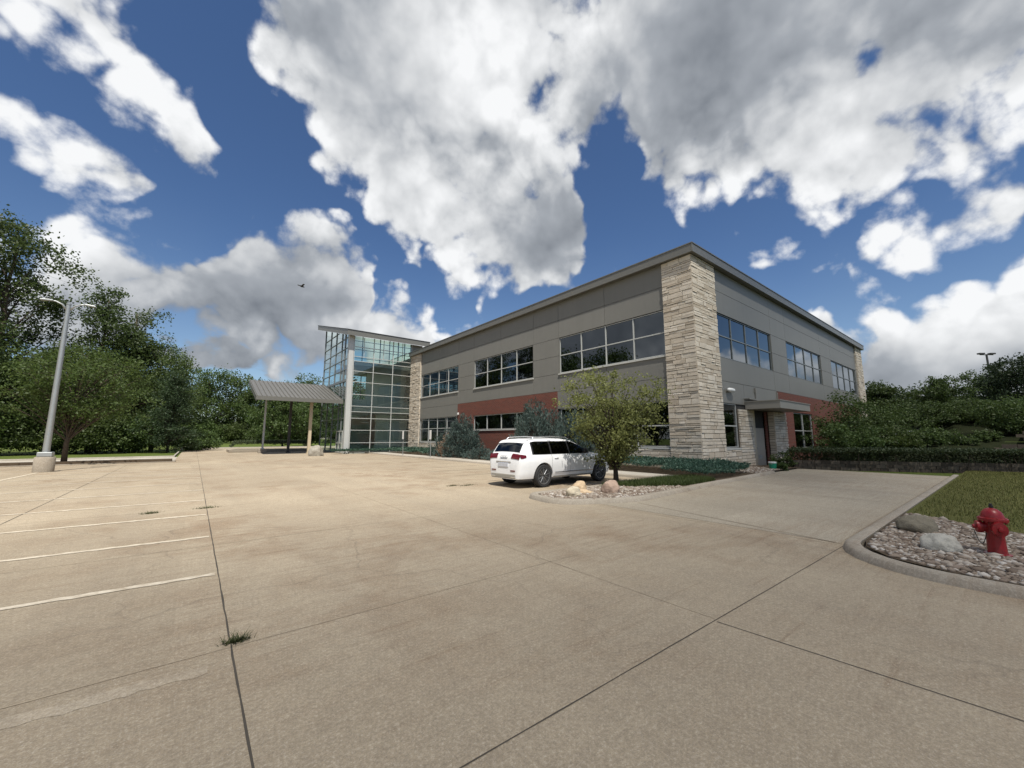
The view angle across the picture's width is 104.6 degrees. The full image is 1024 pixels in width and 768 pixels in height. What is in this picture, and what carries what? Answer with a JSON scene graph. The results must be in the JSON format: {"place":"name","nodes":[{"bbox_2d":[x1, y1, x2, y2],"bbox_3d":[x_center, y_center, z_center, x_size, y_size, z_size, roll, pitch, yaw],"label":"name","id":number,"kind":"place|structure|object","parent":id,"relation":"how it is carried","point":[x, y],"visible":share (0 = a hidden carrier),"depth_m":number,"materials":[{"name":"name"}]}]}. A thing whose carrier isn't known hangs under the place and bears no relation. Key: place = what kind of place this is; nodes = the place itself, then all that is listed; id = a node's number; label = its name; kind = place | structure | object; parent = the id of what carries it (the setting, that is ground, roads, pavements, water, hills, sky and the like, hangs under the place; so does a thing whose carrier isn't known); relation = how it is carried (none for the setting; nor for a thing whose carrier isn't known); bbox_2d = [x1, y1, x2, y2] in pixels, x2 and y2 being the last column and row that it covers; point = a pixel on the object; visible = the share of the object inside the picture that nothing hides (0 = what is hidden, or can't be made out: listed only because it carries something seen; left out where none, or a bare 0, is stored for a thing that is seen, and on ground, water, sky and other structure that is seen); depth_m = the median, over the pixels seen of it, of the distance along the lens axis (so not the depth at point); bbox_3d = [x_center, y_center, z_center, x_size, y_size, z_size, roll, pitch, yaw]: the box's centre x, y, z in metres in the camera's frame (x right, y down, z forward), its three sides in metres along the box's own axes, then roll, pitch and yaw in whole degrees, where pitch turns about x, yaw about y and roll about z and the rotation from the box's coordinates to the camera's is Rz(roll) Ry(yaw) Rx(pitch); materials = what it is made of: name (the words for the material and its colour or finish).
{"place":"outdoors","nodes":[
{"label":"outdoors","id":0,"kind":"place"},
{"bbox_2d":[0,439,961,475],"bbox_3d":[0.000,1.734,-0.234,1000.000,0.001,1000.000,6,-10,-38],"label":"ground","id":1,"kind":"structure","parent":0,"point":[12,454],"depth_m":41.14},
{"bbox_2d":[0,396,58,453],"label":"verge shrub","id":2,"kind":"object","parent":1,"relation":"on","point":[9,421],"visible":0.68,"depth_m":38.36,"materials":[{"name":"green plant"}]},
{"bbox_2d":[0,320,70,426],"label":"round tree","id":3,"kind":"object","parent":1,"relation":"on","point":[6,347],"visible":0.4,"depth_m":38.71,"materials":[{"name":"green plant"}]},
{"bbox_2d":[0,398,108,454],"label":"verge shrub","id":4,"kind":"object","parent":1,"relation":"on","point":[32,442],"visible":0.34,"depth_m":39.45,"materials":[{"name":"green plant"}]},
{"bbox_2d":[0,204,111,416],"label":"cottonwood tree","id":5,"kind":"object","parent":1,"relation":"on","point":[9,292],"visible":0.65,"depth_m":42.22,"materials":[{"name":"green plant"}]},
{"bbox_2d":[17,338,147,452],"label":"round tree","id":6,"kind":"object","parent":1,"relation":"on","point":[70,352],"visible":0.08,"depth_m":43.25,"materials":[{"name":"green plant"}]},
{"bbox_2d":[0,333,165,461],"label":"locust tree","id":7,"kind":"object","parent":1,"relation":"on","point":[71,413],"visible":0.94,"depth_m":25.11,"materials":[{"name":"green plant"}]},
{"bbox_2d":[0,457,176,462],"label":"drive lane","id":8,"kind":"structure","parent":1,"relation":"on","point":[173,458],"depth_m":30.81,"materials":[{"name":"concrete"}]},
{"bbox_2d":[36,277,145,452],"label":"cottonwood tree","id":9,"kind":"object","parent":1,"relation":"on","point":[101,310],"visible":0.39,"depth_m":47.40,"materials":[{"name":"green plant"}]},
{"bbox_2d":[31,404,153,453],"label":"verge shrub","id":10,"kind":"object","parent":1,"relation":"on","point":[80,442],"visible":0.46,"depth_m":41.73,"materials":[{"name":"green plant"}]},
{"bbox_2d":[78,413,182,452],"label":"verge shrub","id":11,"kind":"object","parent":1,"relation":"on","point":[129,436],"visible":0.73,"depth_m":44.14,"materials":[{"name":"green plant"}]},
{"bbox_2d":[89,301,178,451],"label":"cottonwood tree","id":12,"kind":"object","parent":1,"relation":"on","point":[135,342],"visible":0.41,"depth_m":49.16,"materials":[{"name":"green plant"}]},
{"bbox_2d":[0,446,312,460],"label":"verge kerb","id":13,"kind":"structure","parent":1,"relation":"on","point":[178,452],"depth_m":33.23,"materials":[{"name":"concrete"}]},
{"bbox_2d":[113,332,211,451],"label":"round tree","id":14,"kind":"object","parent":1,"relation":"on","point":[164,361],"visible":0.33,"depth_m":50.05,"materials":[{"name":"green plant"}]},
{"bbox_2d":[125,367,206,452],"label":"spruce tree","id":15,"kind":"object","parent":1,"relation":"on","point":[176,402],"visible":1,"depth_m":45.77,"materials":[{"name":"green plant"}]},
{"bbox_2d":[148,373,214,429],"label":"tree","id":16,"kind":"object","parent":1,"relation":"on","point":[200,396],"visible":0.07,"depth_m":112.88,"materials":[{"name":"green plant"}]},
{"bbox_2d":[169,427,222,450],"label":"verge shrub","id":17,"kind":"object","parent":1,"relation":"on","point":[209,439],"visible":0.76,"depth_m":52.64,"materials":[{"name":"green plant"}]},
{"bbox_2d":[182,417,228,436],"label":"wood shrub","id":18,"kind":"object","parent":1,"relation":"on","point":[209,425],"visible":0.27,"depth_m":113.72,"materials":[{"name":"green plant"}]},
{"bbox_2d":[174,361,247,428],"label":"tree","id":19,"kind":"object","parent":1,"relation":"on","point":[221,376],"visible":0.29,"depth_m":123.25,"materials":[{"name":"green plant"}]},
{"bbox_2d":[203,370,264,442],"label":"tree","id":20,"kind":"object","parent":1,"relation":"on","point":[232,416],"visible":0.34,"depth_m":125.37,"materials":[{"name":"green plant"}]},
{"bbox_2d":[219,420,254,442],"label":"wood shrub","id":21,"kind":"object","parent":1,"relation":"on","point":[234,429],"visible":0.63,"depth_m":118.83,"materials":[{"name":"green plant"}]},
{"bbox_2d":[231,376,277,436],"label":"tree","id":22,"kind":"object","parent":1,"relation":"on","point":[254,400],"visible":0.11,"depth_m":126.21,"materials":[{"name":"green plant"}]},
{"bbox_2d":[240,424,274,439],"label":"wood shrub","id":23,"kind":"object","parent":1,"relation":"on","point":[252,430],"visible":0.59,"depth_m":117.07,"materials":[{"name":"green plant"}]},
{"bbox_2d":[244,400,319,446],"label":"round tree","id":24,"kind":"object","parent":1,"relation":"on","point":[280,425],"visible":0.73,"depth_m":72.88,"materials":[{"name":"green plant"}]},
{"bbox_2d":[273,373,322,431],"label":"tree","id":25,"kind":"object","parent":1,"relation":"on","point":[307,382],"visible":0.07,"depth_m":131.16,"materials":[{"name":"green plant"}]},
{"bbox_2d":[292,402,320,444],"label":"round tree","id":26,"kind":"object","parent":1,"relation":"on","point":[315,435],"visible":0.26,"depth_m":80.70,"materials":[{"name":"green plant"}]},
{"bbox_2d":[322,377,367,416],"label":"tree","id":27,"kind":"object","parent":1,"relation":"on","point":[355,388],"visible":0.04,"depth_m":136.39,"materials":[{"name":"green plant"}]},
{"bbox_2d":[318,325,430,453],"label":"glass tower","id":28,"kind":"structure","parent":1,"relation":"on","point":[385,403],"depth_m":47.99,"materials":[{"name":"glass"}]},
{"bbox_2d":[0,447,1023,767],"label":"parking lot","id":29,"kind":"structure","parent":1,"relation":"on","point":[444,675],"depth_m":3.48,"materials":[{"name":"concrete"}]},
{"bbox_2d":[31,298,96,472],"bbox_3d":[-23.323,0.046,20.277,1.997,8.837,0.740,6,-10,-38],"label":"light pole","id":30,"kind":"object","parent":29,"relation":"on","point":[44,460],"visible":0.98,"depth_m":20.04,"materials":[{"name":"metal"}]},
{"bbox_2d":[0,460,175,466],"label":"kerb","id":31,"kind":"object","parent":29,"relation":"on","point":[96,463],"visible":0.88,"depth_m":25.42,"materials":[{"name":"concrete"}]},
{"bbox_2d":[0,458,171,465],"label":"island mulch","id":32,"kind":"object","parent":31,"relation":"on","point":[84,462],"visible":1,"depth_m":25.36,"materials":[{"name":"soil"}]},
{"bbox_2d":[0,665,207,729],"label":"ghost stall marking","id":33,"kind":"object","parent":29,"relation":"on","point":[28,716],"visible":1,"depth_m":2.60,"materials":[{"name":"paint"}]},
{"bbox_2d":[0,463,214,609],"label":"stall marking","id":34,"kind":"object","parent":29,"relation":"on","point":[95,593],"visible":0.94,"depth_m":6.15,"materials":[{"name":"paint"}]},
{"bbox_2d":[214,626,254,646],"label":"weed","id":35,"kind":"object","parent":29,"relation":"on","point":[235,639],"visible":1,"depth_m":3.32,"materials":[{"name":"green plant"}]},
{"bbox_2d":[226,448,306,452],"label":"raised bed","id":36,"kind":"object","parent":29,"relation":"on","point":[268,450],"visible":0.74,"depth_m":47.46,"materials":[{"name":"concrete"}]},
{"bbox_2d":[229,439,306,446],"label":"hedge","id":37,"kind":"object","parent":36,"relation":"on","point":[258,441],"visible":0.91,"depth_m":48.08,"materials":[{"name":"green plant"}]},
{"bbox_2d":[249,379,343,453],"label":"entrance canopy","id":38,"kind":"object","parent":29,"relation":"on","point":[291,392],"visible":0.98,"depth_m":43.49,"materials":[{"name":"metal"}]},
{"bbox_2d":[308,445,323,455],"bbox_3d":[-18.251,6.253,36.900,1.337,1.128,1.217,6,-10,-38],"label":"boulder","id":39,"kind":"object","parent":29,"relation":"on","point":[316,450],"visible":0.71,"depth_m":36.52,"materials":[{"name":"beige stone"}]},
{"bbox_2d":[330,448,385,450],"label":"ground cover","id":40,"kind":"object","parent":29,"relation":"on","point":[370,449],"visible":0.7,"depth_m":42.00,"materials":[{"name":"green plant"}]},
{"bbox_2d":[0,456,915,708],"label":"worn pavement joint","id":41,"kind":"object","parent":29,"relation":"on","point":[407,599],"visible":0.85,"depth_m":5.25,"materials":[{"name":"grey concrete"}]},
{"bbox_2d":[365,452,650,478],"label":"sidewalk kerb","id":42,"kind":"structure","parent":29,"relation":"on","point":[623,475],"depth_m":27.29,"materials":[{"name":"concrete"}]},
{"bbox_2d":[0,456,1023,767],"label":"pavement joint","id":43,"kind":"object","parent":29,"relation":"on","point":[506,740],"visible":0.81,"depth_m":2.90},
{"bbox_2d":[490,436,608,486],"bbox_3d":[1.658,2.913,15.430,5.180,1.758,2.320,6,-10,-40],"label":"parked car","id":44,"kind":"object","parent":29,"relation":"on","point":[539,461],"visible":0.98,"depth_m":14.03,"materials":[{"name":"white metal"}]},
{"bbox_2d":[529,471,774,504],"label":"island kerb","id":45,"kind":"structure","parent":29,"relation":"on","point":[586,501],"depth_m":11.08,"materials":[{"name":"concrete"}]},
{"bbox_2d":[539,465,797,497],"bbox_3d":[8.095,3.867,16.560,18.410,0.001,2.410,7,-10,-41],"label":"island bed","id":46,"kind":"object","parent":29,"relation":"on","point":[721,475],"visible":0.14,"depth_m":17.44,"materials":[{"name":"soil"}]},
{"bbox_2d":[600,480,619,492],"bbox_3d":[2.897,3.037,11.700,0.554,0.421,0.524,0,-8,-3],"label":"boulder","id":47,"kind":"object","parent":46,"relation":"on","point":[609,486],"visible":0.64,"depth_m":11.52,"materials":[{"name":"stone"}]},
{"bbox_2d":[540,485,682,499],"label":"gravel","id":48,"kind":"structure","parent":46,"relation":"on","point":[626,491],"depth_m":11.52,"materials":[{"name":"beige gravel"}]},
{"bbox_2d":[566,486,580,496],"bbox_3d":[1.694,2.989,10.978,0.417,0.296,0.418,-1,-8,5],"label":"boulder","id":49,"kind":"object","parent":48,"relation":"on","point":[571,491],"visible":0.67,"depth_m":10.83,"materials":[{"name":"beige stone"}]},
{"bbox_2d":[599,473,715,486],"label":"grass","id":50,"kind":"structure","parent":46,"relation":"on","point":[675,480],"depth_m":13.88,"materials":[{"name":"green plant"}]},
{"bbox_2d":[843,475,1023,599],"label":"lawn kerb","id":51,"kind":"structure","parent":29,"relation":"on","point":[854,544],"depth_m":5.08,"materials":[{"name":"concrete"}]},
{"bbox_2d":[552,365,675,481],"bbox_3d":[3.812,1.511,14.146,4.037,4.339,4.132,-4,-9,29],"label":"ornamental tree","id":52,"kind":"object","parent":1,"relation":"on","point":[619,434],"visible":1,"depth_m":13.85,"materials":[{"name":"green plant"}]},
{"bbox_2d":[390,452,864,474],"bbox_3d":[14.480,7.397,42.471,43.700,0.072,36.600,6,-10,-38],"label":"planting bed","id":53,"kind":"object","parent":1,"relation":"on","point":[644,469],"visible":0.09,"depth_m":20.08,"materials":[{"name":"soil"}]},
{"bbox_2d":[385,446,432,452],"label":"ground cover","id":54,"kind":"object","parent":53,"relation":"on","point":[416,449],"visible":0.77,"depth_m":39.81,"materials":[{"name":"green plant"}]},
{"bbox_2d":[427,429,453,455],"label":"juniper shrub","id":55,"kind":"object","parent":53,"relation":"on","point":[438,440],"visible":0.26,"depth_m":34.47,"materials":[{"name":"green plant"}]},
{"bbox_2d":[433,413,484,457],"bbox_3d":[-4.056,4.359,32.895,4.120,4.103,4.461,6,-10,-38],"label":"juniper shrub","id":56,"kind":"object","parent":53,"relation":"on","point":[464,437],"visible":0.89,"depth_m":32.20,"materials":[{"name":"green plant"}]},
{"bbox_2d":[460,446,492,459],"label":"juniper shrub","id":57,"kind":"object","parent":53,"relation":"on","point":[478,455],"visible":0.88,"depth_m":29.59,"materials":[{"name":"green plant"}]},
{"bbox_2d":[508,397,566,438],"bbox_3d":[1.452,3.206,26.176,5.415,4.672,5.463,6,-10,-38],"label":"juniper shrub","id":58,"kind":"object","parent":53,"relation":"on","point":[529,424],"visible":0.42,"depth_m":25.55,"materials":[{"name":"green plant"}]},
{"bbox_2d":[550,409,602,452],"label":"juniper shrub","id":59,"kind":"object","parent":53,"relation":"on","point":[562,430],"visible":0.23,"depth_m":23.41,"materials":[{"name":"green plant"}]},
{"bbox_2d":[621,454,750,474],"bbox_3d":[6.957,3.829,19.501,5.826,0.644,7.853,6,-10,-38],"label":"ground cover","id":60,"kind":"object","parent":53,"relation":"on","point":[704,466],"visible":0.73,"depth_m":17.52,"materials":[{"name":"green plant"}]},
{"bbox_2d":[778,450,797,466],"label":"weed plant","id":61,"kind":"object","parent":53,"relation":"in","point":[786,457],"visible":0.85,"depth_m":22.02,"materials":[{"name":"green plant"}]},
{"bbox_2d":[804,388,895,447],"bbox_3d":[24.933,3.191,29.604,4.264,5.606,5.722,24,-26,-72],"label":"bank shrub","id":62,"kind":"object","parent":53,"relation":"on","point":[852,420],"visible":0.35,"depth_m":29.08,"materials":[{"name":"green plant"}]},
{"bbox_2d":[801,421,899,460],"bbox_3d":[23.476,4.084,27.640,4.890,3.310,4.385,-1,-8,9],"label":"bank shrub","id":63,"kind":"object","parent":53,"relation":"on","point":[844,437],"visible":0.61,"depth_m":27.11,"materials":[{"name":"green plant"}]},
{"bbox_2d":[826,396,920,445],"bbox_3d":[29.483,3.627,32.488,5.352,5.519,5.829,2,-8,-13],"label":"bank shrub","id":64,"kind":"object","parent":53,"relation":"on","point":[886,420],"visible":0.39,"depth_m":31.47,"materials":[{"name":"green plant"}]},
{"bbox_2d":[787,445,1023,471],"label":"clipped hedge","id":65,"kind":"object","parent":53,"relation":"on","point":[940,453],"visible":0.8,"depth_m":20.31,"materials":[{"name":"green plant"}]},
{"bbox_2d":[408,241,866,467],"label":"office building","id":66,"kind":"structure","parent":1,"relation":"on","point":[753,371],"depth_m":26.02,"materials":[{"name":"concrete"}]},
{"bbox_2d":[420,416,456,442],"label":"window","id":67,"kind":"structure","parent":66,"relation":"in","point":[437,425],"depth_m":42.31,"materials":[{"name":"glass"}]},
{"bbox_2d":[420,366,457,398],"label":"window","id":68,"kind":"structure","parent":66,"relation":"in","point":[442,382],"depth_m":42.14,"materials":[{"name":"glass"}]},
{"bbox_2d":[473,412,523,430],"bbox_3d":[-0.903,3.181,33.143,0.270,1.390,8.420,6,-10,-38],"label":"window","id":69,"kind":"structure","parent":66,"relation":"in","point":[494,421],"depth_m":33.68,"materials":[{"name":"glass"}]},
{"bbox_2d":[473,346,533,389],"bbox_3d":[-0.903,-1.249,33.742,0.270,2.690,8.420,6,-10,-38],"label":"window","id":70,"kind":"structure","parent":66,"relation":"in","point":[517,365],"depth_m":33.37,"materials":[{"name":"glass"}]},
{"bbox_2d":[558,310,665,374],"bbox_3d":[5.976,-2.407,25.172,0.270,2.690,8.320,6,-10,-38],"label":"window","id":71,"kind":"structure","parent":66,"relation":"in","point":[642,338],"depth_m":24.63,"materials":[{"name":"glass"}]},
{"bbox_2d":[561,401,670,448],"bbox_3d":[5.976,2.613,24.494,0.270,2.620,8.320,6,-10,-38],"label":"window","id":72,"kind":"structure","parent":66,"relation":"in","point":[661,440],"depth_m":21.91,"materials":[{"name":"glass"}]},
{"bbox_2d":[722,403,741,449],"bbox_3d":[12.226,2.374,22.238,2.050,2.590,0.270,6,-10,-38],"label":"window","id":73,"kind":"structure","parent":66,"relation":"in","point":[730,420],"depth_m":22.39,"materials":[{"name":"glass"}]},
{"bbox_2d":[716,313,771,370],"bbox_3d":[14.668,-2.490,24.888,8.250,2.600,0.080,6,-10,-38],"label":"window","id":74,"kind":"structure","parent":66,"relation":"in","point":[739,342],"depth_m":24.71,"materials":[{"name":"blue glass"}]},
{"bbox_2d":[756,428,766,464],"bbox_3d":[15.428,3.924,24.678,1.650,2.330,0.068,6,-10,-38],"label":"door","id":75,"kind":"structure","parent":66,"relation":"in","point":[760,439],"depth_m":24.77,"materials":[{"name":"paint"}]},
{"bbox_2d":[793,413,813,447],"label":"window","id":76,"kind":"structure","parent":66,"relation":"in","point":[802,428],"depth_m":29.96,"materials":[{"name":"glass"}]},
{"bbox_2d":[786,342,821,383],"bbox_3d":[23.550,-1.544,31.890,8.450,2.600,0.080,6,-10,-38],"label":"window","id":77,"kind":"structure","parent":66,"relation":"in","point":[803,364],"depth_m":31.73,"materials":[{"name":"blue glass"}]},
{"bbox_2d":[831,361,856,393],"bbox_3d":[32.883,-0.551,39.246,9.000,2.600,0.080,6,-10,-38],"label":"window","id":78,"kind":"structure","parent":66,"relation":"in","point":[843,377],"depth_m":39.13,"materials":[{"name":"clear glass"}]},
{"bbox_2d":[792,460,1023,472],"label":"retaining wall","id":79,"kind":"structure","parent":1,"relation":"on","point":[936,467],"depth_m":20.18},
{"bbox_2d":[0,0,1023,431],"label":"sky","id":80,"kind":"structure","parent":0,"point":[432,171],"materials":[{"name":"blue"}]},
{"bbox_2d":[371,451,672,476],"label":"sidewalk","id":81,"kind":"structure","parent":0,"point":[634,473],"depth_m":27.80,"materials":[{"name":"concrete"}]},
{"bbox_2d":[735,466,781,472],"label":"gravel","id":82,"kind":"structure","parent":0,"point":[753,469],"depth_m":19.77,"materials":[{"name":"beige gravel"}]},
{"bbox_2d":[605,469,949,542],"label":"driveway","id":83,"kind":"structure","parent":0,"point":[833,516],"depth_m":10.59,"materials":[{"name":"concrete"}]},
{"bbox_2d":[860,421,1023,463],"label":"bank","id":84,"kind":"structure","parent":0,"point":[965,428],"depth_m":26.32,"materials":[{"name":"green plant"}]},
{"bbox_2d":[865,380,920,419],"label":"tree","id":85,"kind":"object","parent":84,"relation":"on","point":[880,391],"visible":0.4,"depth_m":47.24,"materials":[{"name":"green plant"}]},
{"bbox_2d":[874,422,927,454],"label":"bank shrub","id":86,"kind":"object","parent":84,"relation":"on","point":[902,432],"visible":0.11,"depth_m":27.75,"materials":[{"name":"green plant"}]},
{"bbox_2d":[882,432,927,454],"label":"bank shrub","id":87,"kind":"object","parent":84,"relation":"on","point":[908,441],"visible":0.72,"depth_m":26.31,"materials":[{"name":"green plant"}]},
{"bbox_2d":[871,398,945,435],"bbox_3d":[33.290,3.518,34.108,5.268,4.821,5.732,-5,-9,31],"label":"bank shrub","id":88,"kind":"object","parent":84,"relation":"on","point":[918,422],"visible":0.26,"depth_m":33.33,"materials":[{"name":"green plant"}]},
{"bbox_2d":[898,399,976,430],"bbox_3d":[36.594,2.621,33.725,4.886,2.832,5.425,-2,-8,11],"label":"bank shrub","id":89,"kind":"object","parent":84,"relation":"on","point":[949,420],"visible":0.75,"depth_m":32.97,"materials":[{"name":"green plant"}]},
{"bbox_2d":[913,425,964,446],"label":"bank shrub","id":90,"kind":"object","parent":84,"relation":"on","point":[933,436],"visible":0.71,"depth_m":26.99,"materials":[{"name":"green plant"}]},
{"bbox_2d":[901,374,981,414],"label":"tree","id":91,"kind":"object","parent":84,"relation":"on","point":[941,391],"visible":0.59,"depth_m":41.32,"materials":[{"name":"green plant"}]},
{"bbox_2d":[935,434,980,445],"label":"bank shrub","id":92,"kind":"object","parent":84,"relation":"on","point":[963,441],"visible":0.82,"depth_m":26.18,"materials":[{"name":"green plant"}]},
{"bbox_2d":[933,397,998,423],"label":"bank shrub","id":93,"kind":"object","parent":84,"relation":"on","point":[956,400],"visible":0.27,"depth_m":32.50,"materials":[{"name":"green plant"}]},
{"bbox_2d":[967,428,1003,441],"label":"bank shrub","id":94,"kind":"object","parent":84,"relation":"on","point":[984,435],"visible":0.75,"depth_m":26.52,"materials":[{"name":"green plant"}]},
{"bbox_2d":[952,367,1023,403],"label":"tree","id":95,"kind":"object","parent":84,"relation":"on","point":[971,382],"visible":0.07,"depth_m":47.57,"materials":[{"name":"green plant"}]},
{"bbox_2d":[964,394,1023,435],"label":"bank shrub","id":96,"kind":"object","parent":84,"relation":"on","point":[1001,420],"visible":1,"depth_m":27.53,"materials":[{"name":"green plant"}]},
{"bbox_2d":[966,352,1023,404],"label":"tree","id":97,"kind":"object","parent":84,"relation":"on","point":[1003,385],"visible":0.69,"depth_m":40.11,"materials":[{"name":"green plant"}]},
{"bbox_2d":[996,444,1023,448],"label":"terrace wall","id":98,"kind":"structure","parent":84,"relation":"on","point":[1013,446],"depth_m":22.86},
{"bbox_2d":[866,470,1023,585],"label":"lawn","id":99,"kind":"structure","parent":0,"point":[1016,521],"depth_m":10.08,"materials":[{"name":"green plant"}]},
{"bbox_2d":[866,512,1023,585],"bbox_3d":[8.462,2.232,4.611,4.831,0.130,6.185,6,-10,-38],"label":"gravel","id":100,"kind":"structure","parent":99,"relation":"on","point":[888,539],"depth_m":5.54,"materials":[{"name":"grey gravel"}]},
{"bbox_2d":[895,515,938,532],"bbox_3d":[7.040,2.436,6.888,0.603,0.297,0.466,1,-8,-4],"label":"boulder","id":101,"kind":"object","parent":100,"relation":"on","point":[918,523],"visible":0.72,"depth_m":6.77,"materials":[{"name":"beige stone"}]},
{"bbox_2d":[919,533,963,552],"bbox_3d":[6.235,2.305,5.770,0.517,0.250,0.414,3,-8,-21],"label":"boulder","id":102,"kind":"object","parent":100,"relation":"on","point":[941,541],"visible":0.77,"depth_m":5.66,"materials":[{"name":"white stone"}]},
{"bbox_2d":[972,503,1012,556],"bbox_3d":[6.721,2.023,5.514,0.325,0.696,0.349,1,-8,-9],"label":"fire hydrant","id":103,"kind":"object","parent":100,"relation":"on","point":[994,527],"visible":1,"depth_m":5.47,"materials":[{"name":"red metal"}]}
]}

